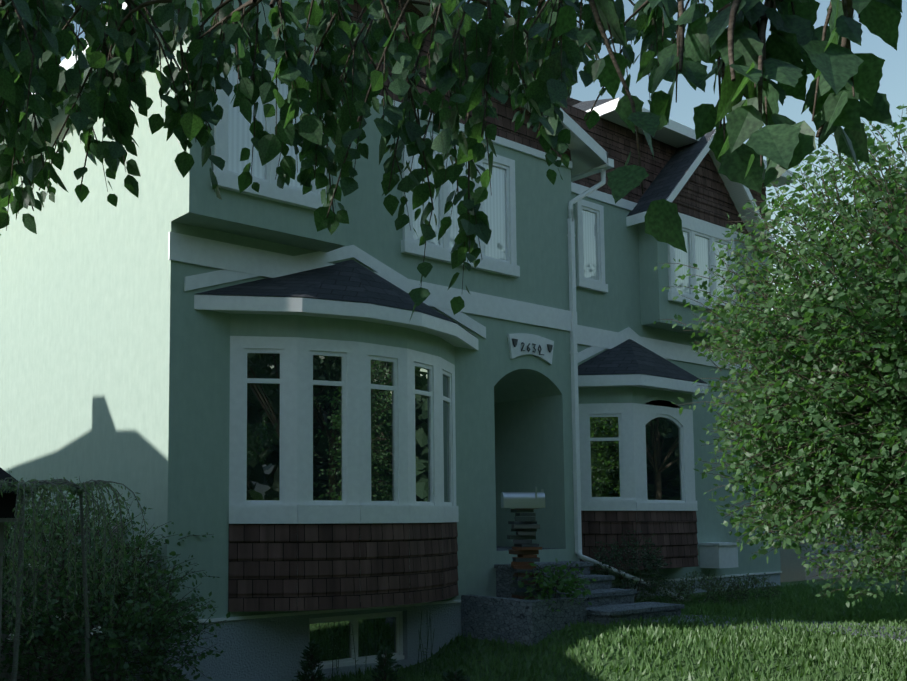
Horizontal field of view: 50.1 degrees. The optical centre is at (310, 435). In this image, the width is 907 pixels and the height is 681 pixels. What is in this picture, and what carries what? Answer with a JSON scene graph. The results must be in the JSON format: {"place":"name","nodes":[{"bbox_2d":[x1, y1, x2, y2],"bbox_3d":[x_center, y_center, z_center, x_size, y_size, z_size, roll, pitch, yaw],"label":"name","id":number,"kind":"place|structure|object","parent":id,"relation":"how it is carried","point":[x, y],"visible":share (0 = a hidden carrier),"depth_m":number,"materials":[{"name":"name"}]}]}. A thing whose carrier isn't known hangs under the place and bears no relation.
{"place":"outdoors","nodes":[
{"label":"outdoors","id":0,"kind":"place"},
{"bbox_2d":[3,495,100,645],"bbox_3d":[-3.360,1.610,10.270,2.667,2.154,2.128,3,-6,-37],"label":"shrub","id":1,"kind":"object","parent":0,"point":[45,537],"depth_m":10.39,"materials":[{"name":"green plant"}]},
{"bbox_2d":[0,477,148,680],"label":"weeping tree","id":2,"kind":"object","parent":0,"point":[68,488],"depth_m":7.28,"materials":[{"name":"green plant"}]},
{"bbox_2d":[0,468,218,680],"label":"shrub","id":3,"kind":"object","parent":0,"point":[108,560],"depth_m":8.66,"materials":[{"name":"green plant"}]},
{"bbox_2d":[0,0,901,319],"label":"birch","id":4,"kind":"object","parent":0,"point":[798,50],"depth_m":2.25,"materials":[{"name":"green plant"}]},
{"bbox_2d":[61,0,906,320],"label":"sky","id":5,"kind":"structure","parent":0,"point":[893,82],"materials":[{"name":"blue"}]},
{"bbox_2d":[292,572,906,680],"bbox_3d":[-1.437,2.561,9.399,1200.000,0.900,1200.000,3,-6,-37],"label":"lawn","id":6,"kind":"structure","parent":0,"point":[854,584],"depth_m":10.30,"materials":[{"name":"green plant"}]},
{"bbox_2d":[0,467,33,656],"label":"lamp post","id":7,"kind":"object","parent":6,"relation":"on","point":[7,503],"visible":0.67,"depth_m":7.27,"materials":[{"name":"black metal"}]},
{"bbox_2d":[0,521,124,680],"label":"fence lattice","id":8,"kind":"object","parent":6,"relation":"on","point":[3,674],"visible":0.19,"depth_m":9.73,"materials":[{"name":"green wood"}]},
{"bbox_2d":[0,531,229,680],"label":"shrub","id":9,"kind":"object","parent":6,"relation":"on","point":[49,630],"depth_m":8.21,"materials":[{"name":"green plant"}]},
{"bbox_2d":[8,562,101,660],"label":"white flowers","id":10,"kind":"object","parent":9,"relation":"attached to","point":[97,630],"visible":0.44,"depth_m":8.14,"materials":[{"name":"white plant"}]},
{"bbox_2d":[294,639,329,680],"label":"conifer","id":11,"kind":"object","parent":6,"relation":"on","point":[317,655],"depth_m":9.84,"materials":[{"name":"green plant"}]},
{"bbox_2d":[329,611,433,680],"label":"perennial spikes","id":12,"kind":"object","parent":6,"relation":"on","point":[432,645],"visible":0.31,"depth_m":10.64,"materials":[{"name":"green plant"}]},
{"bbox_2d":[369,645,404,680],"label":"conifer","id":13,"kind":"object","parent":6,"relation":"on","point":[382,651],"depth_m":9.82,"materials":[{"name":"green plant"}]},
{"bbox_2d":[0,0,780,680],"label":"stucco house walls","id":14,"kind":"structure","parent":6,"relation":"on","point":[114,354],"depth_m":11.53,"materials":[{"name":"paint"}]},
{"bbox_2d":[0,0,793,383],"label":"house roofs","id":15,"kind":"structure","parent":14,"relation":"on","point":[350,280],"depth_m":14.33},
{"bbox_2d":[127,25,781,669],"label":"white trim","id":16,"kind":"structure","parent":14,"relation":"attached to","point":[295,503],"depth_m":11.03,"materials":[{"name":"white paint"}]},
{"bbox_2d":[228,65,729,661],"bbox_3d":[2.917,-0.440,13.490,10.690,6.400,1.954,3,-6,-37],"label":"window glass","id":17,"kind":"object","parent":14,"relation":"in","point":[662,461],"visible":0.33,"depth_m":10.82,"materials":[{"name":"clear glass"}]},
{"bbox_2d":[442,667,470,680],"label":"conifer","id":18,"kind":"object","parent":6,"relation":"on","point":[450,674],"depth_m":9.69,"materials":[{"name":"green plant"}]},
{"bbox_2d":[461,561,683,645],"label":"stone steps","id":19,"kind":"structure","parent":6,"relation":"on","point":[504,613],"depth_m":11.58,"materials":[{"name":"stone"}]},
{"bbox_2d":[501,487,544,598],"bbox_3d":[2.631,1.319,11.778,0.512,1.365,0.363,0,-5,1],"label":"mailbox","id":20,"kind":"object","parent":19,"relation":"on","point":[522,506],"visible":1,"depth_m":11.71,"materials":[{"name":"grey metal"}]},
{"bbox_2d":[512,558,596,611],"bbox_3d":[2.950,1.811,11.553,1.029,0.652,0.962,3,-6,-37],"label":"shrub","id":21,"kind":"object","parent":19,"relation":"on","point":[572,579],"depth_m":11.38,"materials":[{"name":"green plant"}]},
{"bbox_2d":[592,529,672,601],"bbox_3d":[4.452,1.886,13.407,1.717,1.212,1.113,3,-6,-37],"label":"bay shrub","id":22,"kind":"object","parent":6,"relation":"on","point":[622,558],"depth_m":13.35,"materials":[{"name":"green plant"}]},
{"bbox_2d":[634,576,695,603],"bbox_3d":[5.125,2.263,13.774,0.976,0.460,0.744,1,-5,-8],"label":"shrub","id":23,"kind":"object","parent":6,"relation":"on","point":[657,600],"depth_m":13.68,"materials":[{"name":"green plant"}]},
{"bbox_2d":[672,569,728,603],"bbox_3d":[5.747,2.247,14.082,0.915,0.525,0.806,3,-6,-37],"label":"shrub","id":24,"kind":"object","parent":6,"relation":"on","point":[692,583],"depth_m":13.99,"materials":[{"name":"green plant"}]},
{"bbox_2d":[697,575,757,603],"bbox_3d":[6.222,2.315,14.336,0.932,0.447,0.879,3,-6,-37],"label":"shrub","id":25,"kind":"object","parent":6,"relation":"on","point":[739,590],"depth_m":14.20,"materials":[{"name":"green plant"}]},
{"bbox_2d":[721,573,782,599],"bbox_3d":[6.820,2.334,14.677,1.065,0.444,0.719,3,-6,-37],"label":"shrub","id":26,"kind":"object","parent":6,"relation":"on","point":[763,583],"depth_m":14.54,"materials":[{"name":"green plant"}]},
{"bbox_2d":[630,615,906,641],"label":"path flagstones","id":27,"kind":"object","parent":6,"relation":"on","point":[848,629],"visible":0.08,"depth_m":11.21,"materials":[{"name":"stone"}]},
{"bbox_2d":[653,104,906,563],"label":"tree","id":28,"kind":"object","parent":6,"relation":"on","point":[841,297],"depth_m":7.62,"materials":[{"name":"green plant"}]},
{"bbox_2d":[694,339,906,566],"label":"shrub lobe","id":29,"kind":"object","parent":6,"relation":"on","point":[802,490],"depth_m":7.86,"materials":[{"name":"green plant"}]},
{"bbox_2d":[777,351,905,581],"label":"neighbour house","id":30,"kind":"structure","parent":6,"relation":"on","point":[792,568],"depth_m":21.52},
{"bbox_2d":[792,511,906,607],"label":"low shrub","id":31,"kind":"object","parent":6,"relation":"on","point":[843,557],"depth_m":10.33,"materials":[{"name":"green plant"}]},
{"bbox_2d":[852,166,906,299],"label":"tree","id":32,"kind":"object","parent":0,"point":[893,226],"depth_m":8.45,"materials":[{"name":"green plant"}]}
]}

